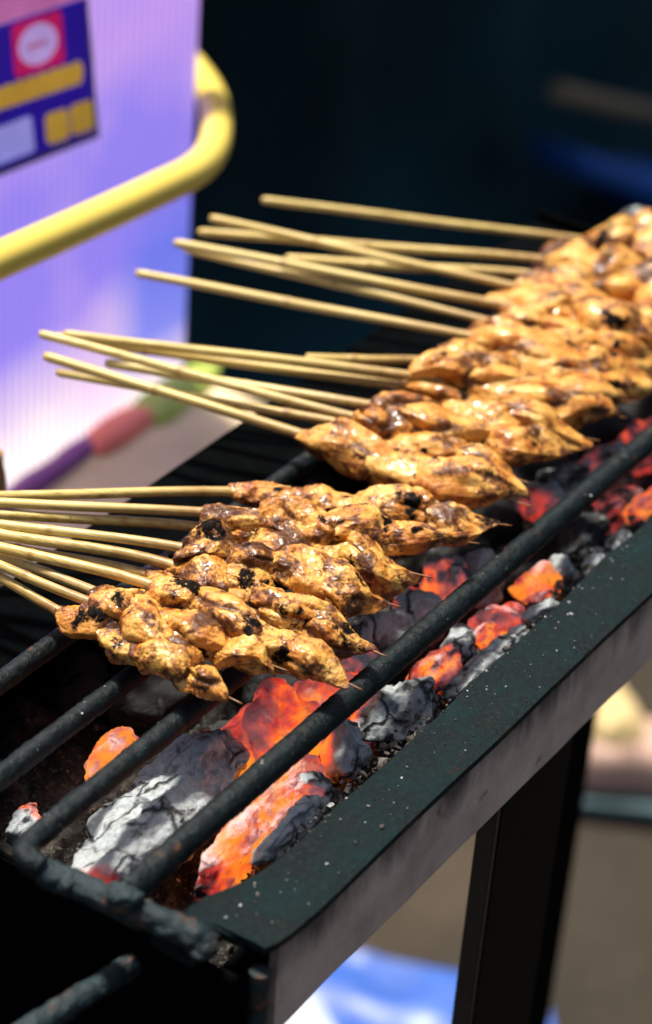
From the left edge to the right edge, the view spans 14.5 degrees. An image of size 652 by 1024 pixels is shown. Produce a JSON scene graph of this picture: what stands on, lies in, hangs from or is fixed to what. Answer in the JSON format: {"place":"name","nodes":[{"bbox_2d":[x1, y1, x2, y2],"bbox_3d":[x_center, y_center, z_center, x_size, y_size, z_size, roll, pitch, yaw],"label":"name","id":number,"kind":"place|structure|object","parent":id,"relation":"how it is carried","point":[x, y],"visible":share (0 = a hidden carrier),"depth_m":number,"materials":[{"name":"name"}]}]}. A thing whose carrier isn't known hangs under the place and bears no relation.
{"place":"outdoors","nodes":[
{"label":"outdoors","id":0,"kind":"place"},
{"bbox_2d":[0,449,6,586],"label":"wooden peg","id":1,"kind":"object","parent":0,"point":[3,484],"visible":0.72,"depth_m":0.95,"materials":[{"name":"brown wood"}]},
{"bbox_2d":[357,657,651,1023],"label":"ground","id":2,"kind":"structure","parent":0,"point":[604,971],"depth_m":1.82,"materials":[{"name":"grey concrete"}]},
{"bbox_2d":[0,0,265,577],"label":"vendor cart","id":3,"kind":"object","parent":2,"relation":"on","point":[107,169],"visible":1,"depth_m":1.20,"materials":[{"name":"plastic"}]},
{"bbox_2d":[3,435,92,509],"bbox_3d":[-0.146,-0.009,1.219,0.016,0.007,0.139,19,36,20],"label":"purple cloth strip","id":4,"kind":"object","parent":3,"relation":"on","point":[59,465],"visible":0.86,"depth_m":1.24,"materials":[{"name":"purple fabric"}]},
{"bbox_2d":[86,406,152,455],"bbox_3d":[-0.104,-0.044,1.278,0.025,0.007,0.052,23,37,26],"label":"coral packet","id":5,"kind":"object","parent":3,"relation":"on","point":[115,431],"visible":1,"depth_m":1.27},
{"bbox_2d":[133,363,220,424],"bbox_3d":[-0.076,-0.066,1.313,0.031,0.008,0.068,23,37,26],"label":"green packet","id":6,"kind":"object","parent":3,"relation":"on","point":[164,410],"visible":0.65,"depth_m":1.30},
{"bbox_2d":[0,210,651,1023],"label":"charcoal grill","id":7,"kind":"object","parent":2,"relation":"on","point":[508,788],"visible":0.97,"depth_m":0.82,"materials":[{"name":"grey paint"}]},
{"bbox_2d":[0,466,651,966],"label":"ash bed","id":8,"kind":"object","parent":7,"relation":"on","point":[50,780],"visible":0.12,"depth_m":0.84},
{"bbox_2d":[5,802,40,846],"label":"charcoal lump","id":9,"kind":"object","parent":8,"relation":"on","point":[25,817],"visible":0.65,"depth_m":0.79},
{"bbox_2d":[84,726,138,780],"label":"charcoal lump","id":10,"kind":"object","parent":8,"relation":"on","point":[110,745],"visible":0.56,"depth_m":0.81,"materials":[{"name":"orange"}]},
{"bbox_2d":[106,674,191,726],"bbox_3d":[-0.060,0.061,0.866,0.034,0.019,0.026,-13,37,-24],"label":"charcoal lump","id":11,"kind":"object","parent":8,"relation":"on","point":[151,700],"visible":0.49,"depth_m":0.86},
{"bbox_2d":[71,729,250,883],"bbox_3d":[-0.052,0.093,0.783,0.037,0.029,0.082,22,37,25],"label":"charcoal lump","id":12,"kind":"object","parent":8,"relation":"on","point":[179,781],"visible":0.66,"depth_m":0.78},
{"bbox_2d":[204,659,224,673],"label":"charcoal lump","id":13,"kind":"object","parent":8,"relation":"on","point":[211,664],"visible":0.01,"depth_m":0.88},
{"bbox_2d":[210,720,229,729],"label":"charcoal lump","id":14,"kind":"object","parent":8,"relation":"on","point":[219,724],"visible":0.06,"depth_m":0.84,"materials":[{"name":"grey"}]},
{"bbox_2d":[194,753,325,900],"bbox_3d":[-0.022,0.096,0.782,0.018,0.030,0.066,22,37,25],"label":"charcoal lump","id":15,"kind":"object","parent":8,"relation":"on","point":[226,856],"visible":0.65,"depth_m":0.77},
{"bbox_2d":[221,677,326,775],"bbox_3d":[-0.017,0.072,0.815,0.035,0.034,0.034,30,41,33],"label":"charcoal lump","id":16,"kind":"object","parent":8,"relation":"on","point":[273,713],"visible":0.58,"depth_m":0.81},
{"bbox_2d":[242,672,309,704],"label":"charcoal lump","id":17,"kind":"object","parent":8,"relation":"on","point":[250,687],"visible":0.12,"depth_m":0.87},
{"bbox_2d":[250,793,331,865],"bbox_3d":[-0.010,0.096,0.775,0.011,0.016,0.043,21,37,23],"label":"charcoal lump","id":18,"kind":"object","parent":8,"relation":"on","point":[289,831],"visible":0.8,"depth_m":0.77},
{"bbox_2d":[290,465,334,488],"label":"charcoal lump","id":19,"kind":"object","parent":8,"relation":"on","point":[318,474],"visible":0.14,"depth_m":0.97,"materials":[{"name":"black"}]},
{"bbox_2d":[293,771,332,805],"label":"charcoal lump","id":20,"kind":"object","parent":8,"relation":"on","point":[314,782],"visible":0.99,"depth_m":0.78,"materials":[{"name":"grey"}]},
{"bbox_2d":[292,672,354,718],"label":"charcoal lump","id":21,"kind":"object","parent":8,"relation":"on","point":[320,693],"visible":0.3,"depth_m":0.82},
{"bbox_2d":[0,380,647,967],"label":"cinders","id":22,"kind":"object","parent":8,"relation":"on","point":[384,748],"visible":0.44,"depth_m":0.81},
{"bbox_2d":[319,719,371,783],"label":"charcoal lump","id":23,"kind":"object","parent":8,"relation":"on","point":[345,750],"visible":0.94,"depth_m":0.80,"materials":[{"name":"grey"}]},
{"bbox_2d":[345,615,360,623],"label":"charcoal lump","id":24,"kind":"object","parent":8,"relation":"on","point":[353,619],"visible":0.01,"depth_m":0.90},
{"bbox_2d":[350,698,372,744],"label":"charcoal lump","id":25,"kind":"object","parent":8,"relation":"on","point":[358,718],"visible":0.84,"depth_m":0.82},
{"bbox_2d":[350,608,416,652],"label":"charcoal lump","id":26,"kind":"object","parent":8,"relation":"on","point":[381,631],"visible":0.45,"depth_m":0.86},
{"bbox_2d":[360,676,442,744],"bbox_3d":[0.025,0.064,0.829,0.023,0.019,0.045,24,38,27],"label":"charcoal lump","id":27,"kind":"object","parent":8,"relation":"on","point":[391,708],"visible":0.93,"depth_m":0.82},
{"bbox_2d":[389,566,422,609],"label":"charcoal lump","id":28,"kind":"object","parent":8,"relation":"on","point":[419,571],"visible":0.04,"depth_m":0.92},
{"bbox_2d":[386,647,438,684],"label":"charcoal lump","id":29,"kind":"object","parent":8,"relation":"on","point":[400,677],"visible":0.04,"depth_m":0.88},
{"bbox_2d":[393,585,444,646],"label":"charcoal lump","id":30,"kind":"object","parent":29,"relation":"on","point":[417,604],"visible":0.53,"depth_m":0.87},
{"bbox_2d":[405,643,461,693],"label":"charcoal lump","id":31,"kind":"object","parent":8,"relation":"on","point":[442,666],"visible":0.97,"depth_m":0.84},
{"bbox_2d":[419,555,467,625],"bbox_3d":[0.041,0.027,0.891,0.018,0.024,0.028,13,34,13],"label":"charcoal lump","id":32,"kind":"object","parent":8,"relation":"on","point":[448,574],"visible":0.46,"depth_m":0.88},
{"bbox_2d":[425,536,490,562],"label":"charcoal lump","id":33,"kind":"object","parent":8,"relation":"on","point":[434,554],"visible":0.23,"depth_m":0.94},
{"bbox_2d":[440,623,480,666],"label":"charcoal lump","id":34,"kind":"object","parent":8,"relation":"on","point":[461,638],"visible":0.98,"depth_m":0.85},
{"bbox_2d":[459,607,485,624],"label":"charcoal lump","id":35,"kind":"object","parent":8,"relation":"on","point":[468,616],"visible":0.06,"depth_m":0.91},
{"bbox_2d":[464,548,504,608],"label":"charcoal lump","id":36,"kind":"object","parent":35,"relation":"on","point":[476,560],"visible":0.41,"depth_m":0.89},
{"bbox_2d":[442,641,504,702],"bbox_3d":[0.050,0.053,0.847,0.012,0.010,0.038,25,38,28],"label":"charcoal lump","id":37,"kind":"object","parent":8,"relation":"on","point":[482,660],"visible":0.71,"depth_m":0.84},
{"bbox_2d":[473,620,507,648],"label":"charcoal lump","id":38,"kind":"object","parent":8,"relation":"on","point":[485,633],"visible":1,"depth_m":0.86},
{"bbox_2d":[467,602,524,632],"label":"charcoal lump","id":39,"kind":"object","parent":8,"relation":"on","point":[506,616],"visible":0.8,"depth_m":0.87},
{"bbox_2d":[472,497,524,549],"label":"charcoal lump","id":40,"kind":"object","parent":8,"relation":"on","point":[503,511],"visible":0.5,"depth_m":0.96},
{"bbox_2d":[492,624,529,654],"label":"charcoal lump","id":41,"kind":"object","parent":8,"relation":"on","point":[511,637],"visible":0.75,"depth_m":0.85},
{"bbox_2d":[494,544,547,606],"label":"charcoal lump","id":42,"kind":"object","parent":8,"relation":"on","point":[533,561],"visible":0.16,"depth_m":0.93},
{"bbox_2d":[508,560,561,603],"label":"charcoal lump","id":43,"kind":"object","parent":8,"relation":"on","point":[540,578],"visible":0.92,"depth_m":0.89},
{"bbox_2d":[520,598,558,627],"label":"charcoal lump","id":44,"kind":"object","parent":8,"relation":"on","point":[534,612],"visible":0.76,"depth_m":0.87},
{"bbox_2d":[511,450,579,483],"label":"charcoal lump","id":45,"kind":"object","parent":8,"relation":"on","point":[528,472],"visible":0.12,"depth_m":0.99,"materials":[{"name":"black"}]},
{"bbox_2d":[534,461,590,493],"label":"charcoal lump","id":46,"kind":"object","parent":8,"relation":"on","point":[565,477],"visible":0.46,"depth_m":0.94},
{"bbox_2d":[514,480,566,522],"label":"charcoal lump","id":47,"kind":"object","parent":46,"relation":"on","point":[544,498],"visible":0.55,"depth_m":0.93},
{"bbox_2d":[549,554,582,591],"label":"charcoal lump","id":48,"kind":"object","parent":8,"relation":"on","point":[563,567],"visible":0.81,"depth_m":0.90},
{"bbox_2d":[556,505,609,568],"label":"charcoal lump","id":49,"kind":"object","parent":8,"relation":"on","point":[583,533],"visible":0.76,"depth_m":0.92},
{"bbox_2d":[580,552,604,578],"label":"charcoal lump","id":50,"kind":"object","parent":8,"relation":"on","point":[594,558],"visible":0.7,"depth_m":0.90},
{"bbox_2d":[574,408,634,460],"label":"charcoal lump","id":51,"kind":"object","parent":8,"relation":"on","point":[606,430],"visible":0.17,"depth_m":1.01,"materials":[{"name":"black"}]},
{"bbox_2d":[604,529,632,552],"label":"charcoal lump","id":52,"kind":"object","parent":8,"relation":"on","point":[614,540],"visible":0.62,"depth_m":0.91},
{"bbox_2d":[592,485,645,535],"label":"charcoal lump","id":53,"kind":"object","parent":8,"relation":"on","point":[611,504],"visible":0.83,"depth_m":0.93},
{"bbox_2d":[615,393,651,420],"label":"charcoal lump","id":54,"kind":"object","parent":8,"relation":"on","point":[640,410],"visible":0.15,"depth_m":1.04,"materials":[{"name":"black"}]},
{"bbox_2d":[623,487,651,524],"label":"charcoal lump","id":55,"kind":"object","parent":8,"relation":"on","point":[640,506],"visible":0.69,"depth_m":0.93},
{"bbox_2d":[625,475,651,491],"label":"charcoal lump","id":56,"kind":"object","parent":8,"relation":"on","point":[643,483],"visible":0.09,"depth_m":0.98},
{"bbox_2d":[568,441,635,488],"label":"charcoal lump","id":57,"kind":"object","parent":56,"relation":"on","point":[595,457],"visible":0.42,"depth_m":0.95,"materials":[{"name":"black"}]},
{"bbox_2d":[617,418,651,475],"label":"charcoal lump","id":58,"kind":"object","parent":56,"relation":"on","point":[633,430],"visible":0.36,"depth_m":0.98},
{"bbox_2d":[643,473,651,479],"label":"charcoal lump","id":59,"kind":"object","parent":8,"relation":"on","point":[649,476],"visible":0.09,"depth_m":1.00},
{"label":"charcoal lump","id":60,"kind":"object","parent":8,"relation":"on","visible":0},
{"bbox_2d":[340,650,379,675],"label":"charcoal lump","id":61,"kind":"object","parent":60,"relation":"on","point":[355,665],"visible":0.16,"depth_m":0.84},
{"bbox_2d":[0,313,651,961],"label":"grill grate","id":62,"kind":"object","parent":7,"relation":"on","point":[122,899],"visible":0.49,"depth_m":0.77,"materials":[{"name":"black metal"}]},
{"bbox_2d":[0,571,242,703],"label":"satay skewer","id":63,"kind":"object","parent":62,"relation":"on","point":[178,661],"visible":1,"depth_m":0.78,"materials":[{"name":"brown food"}]},
{"bbox_2d":[0,560,288,671],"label":"satay skewer","id":64,"kind":"object","parent":63,"relation":"on","point":[139,618],"visible":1,"depth_m":0.78,"materials":[{"name":"brown food"}]},
{"bbox_2d":[0,553,297,677],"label":"satay skewer","id":65,"kind":"object","parent":62,"relation":"on","point":[88,589],"visible":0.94,"depth_m":0.81,"materials":[{"name":"brown wood"}]},
{"bbox_2d":[0,542,362,690],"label":"satay skewer","id":66,"kind":"object","parent":65,"relation":"on","point":[295,654],"visible":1,"depth_m":0.79,"materials":[{"name":"brown food"}]},
{"bbox_2d":[0,541,342,659],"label":"satay skewer","id":67,"kind":"object","parent":62,"relation":"on","point":[149,571],"visible":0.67,"depth_m":0.82,"materials":[{"name":"brown wood"}]},
{"bbox_2d":[0,528,386,660],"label":"satay skewer","id":68,"kind":"object","parent":67,"relation":"on","point":[311,616],"visible":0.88,"depth_m":0.81,"materials":[{"name":"brown food"}]},
{"bbox_2d":[0,519,400,617],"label":"satay skewer","id":69,"kind":"object","parent":68,"relation":"on","point":[340,585],"visible":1,"depth_m":0.81,"materials":[{"name":"brown food"}]},
{"bbox_2d":[0,509,432,600],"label":"satay skewer","id":70,"kind":"object","parent":62,"relation":"on","point":[382,575],"visible":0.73,"depth_m":0.83,"materials":[{"name":"brown food"}]},
{"bbox_2d":[0,481,511,547],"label":"satay skewer","id":71,"kind":"object","parent":62,"relation":"on","point":[400,502],"visible":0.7,"depth_m":0.85,"materials":[{"name":"brown food"}]},
{"bbox_2d":[0,494,479,557],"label":"satay skewer","id":72,"kind":"object","parent":71,"relation":"on","point":[389,535],"visible":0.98,"depth_m":0.84,"materials":[{"name":"brown food"}]},
{"bbox_2d":[43,352,533,508],"bbox_3d":[-0.015,-0.029,0.894,0.187,0.022,0.026,18,35,17],"label":"satay skewer","id":73,"kind":"object","parent":62,"relation":"on","point":[347,447],"visible":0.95,"depth_m":0.88,"materials":[{"name":"brown food"}]},
{"bbox_2d":[55,369,529,483],"bbox_3d":[-0.011,-0.035,0.909,0.178,0.016,0.024,15,35,16],"label":"satay skewer","id":74,"kind":"object","parent":62,"relation":"on","point":[431,444],"visible":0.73,"depth_m":0.89,"materials":[{"name":"brown food"}]},
{"bbox_2d":[104,359,599,450],"bbox_3d":[0.007,-0.039,0.913,0.182,0.016,0.026,9,33,6],"label":"satay skewer","id":75,"kind":"object","parent":62,"relation":"on","point":[519,412],"visible":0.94,"depth_m":0.91,"materials":[{"name":"brown food"}]},
{"bbox_2d":[38,330,573,466],"bbox_3d":[-0.010,-0.036,0.908,0.197,0.020,0.024,9,33,7],"label":"satay skewer","id":76,"kind":"object","parent":75,"relation":"on","point":[512,446],"visible":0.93,"depth_m":0.90,"materials":[{"name":"brown food"}]},
{"bbox_2d":[135,269,651,379],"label":"satay skewer","id":77,"kind":"object","parent":62,"relation":"on","point":[506,335],"visible":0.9,"depth_m":0.95,"materials":[{"name":"brown food"}]},
{"bbox_2d":[58,333,626,430],"bbox_3d":[0.004,-0.050,0.933,0.213,0.018,0.026,8,33,5],"label":"satay skewer","id":78,"kind":"object","parent":77,"relation":"on","point":[575,409],"visible":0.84,"depth_m":0.92,"materials":[{"name":"brown food"}]},
{"bbox_2d":[63,330,636,404],"bbox_3d":[0.009,-0.053,0.927,0.210,0.020,0.024,7,33,-4],"label":"satay skewer","id":79,"kind":"object","parent":78,"relation":"on","point":[464,372],"visible":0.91,"depth_m":0.93,"materials":[{"name":"brown food"}]},
{"bbox_2d":[305,339,651,405],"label":"satay skewer","id":80,"kind":"object","parent":77,"relation":"on","point":[632,388],"visible":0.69,"depth_m":0.94,"materials":[{"name":"brown food"}]},
{"bbox_2d":[182,249,651,375],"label":"satay skewer","id":81,"kind":"object","parent":62,"relation":"on","point":[635,351],"visible":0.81,"depth_m":0.97,"materials":[{"name":"brown food"}]},
{"bbox_2d":[197,228,651,284],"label":"satay skewer","id":82,"kind":"object","parent":62,"relation":"on","point":[614,259],"visible":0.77,"depth_m":1.01,"materials":[{"name":"brown food"}]},
{"bbox_2d":[209,215,651,322],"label":"satay skewer","id":83,"kind":"object","parent":62,"relation":"on","point":[576,287],"visible":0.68,"depth_m":0.99,"materials":[{"name":"brown food"}]},
{"bbox_2d":[173,239,651,352],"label":"satay skewer","id":84,"kind":"object","parent":83,"relation":"on","point":[596,313],"visible":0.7,"depth_m":0.98,"materials":[{"name":"brown food"}]},
{"bbox_2d":[261,196,651,259],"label":"satay skewer","id":85,"kind":"object","parent":62,"relation":"on","point":[633,233],"visible":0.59,"depth_m":1.04,"materials":[{"name":"brown food"}]},
{"bbox_2d":[285,254,651,302],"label":"satay skewer","id":86,"kind":"object","parent":62,"relation":"on","point":[629,288],"visible":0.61,"depth_m":1.00,"materials":[{"name":"brown food"}]},
{"bbox_2d":[621,207,651,215],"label":"charcoal lump","id":87,"kind":"object","parent":7,"relation":"on","point":[632,211],"visible":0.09,"depth_m":1.13,"materials":[{"name":"white"}]},
{"bbox_2d":[183,0,651,404],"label":"dark tarpaulin","id":88,"kind":"object","parent":2,"relation":"on","point":[432,108],"visible":0.27,"depth_m":2.48,"materials":[{"name":"black fabric"}]},
{"bbox_2d":[524,131,651,206],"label":"blue cloth","id":89,"kind":"object","parent":88,"relation":"hanging from","point":[627,180],"visible":0.96,"depth_m":2.64,"materials":[{"name":"blue fabric"}]},
{"bbox_2d":[548,81,651,121],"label":"wooden pole","id":90,"kind":"object","parent":88,"relation":"on","point":[577,96],"visible":1,"depth_m":2.58,"materials":[{"name":"brown wood"}]},
{"bbox_2d":[313,950,553,1023],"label":"blue sheet","id":91,"kind":"object","parent":2,"relation":"on","point":[359,987],"visible":0.4,"depth_m":1.73,"materials":[{"name":"blue plastic"}]},
{"bbox_2d":[285,994,330,1023],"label":"white sheet","id":92,"kind":"object","parent":91,"relation":"on","point":[310,1010],"visible":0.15,"depth_m":1.69,"materials":[{"name":"white fabric"}]},
{"bbox_2d":[582,788,651,817],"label":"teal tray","id":93,"kind":"object","parent":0,"point":[633,803],"visible":0.73,"depth_m":1.92,"materials":[{"name":"teal"}]},
{"bbox_2d":[585,718,651,791],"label":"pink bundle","id":94,"kind":"object","parent":93,"relation":"on","point":[626,768],"visible":0.45,"depth_m":1.91,"materials":[{"name":"pink"}]},
{"bbox_2d":[593,687,644,747],"bbox_3d":[0.216,0.155,1.947,0.062,0.041,0.085,8,33,6],"label":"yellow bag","id":95,"kind":"object","parent":94,"relation":"on","point":[620,721],"visible":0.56,"depth_m":1.92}
]}

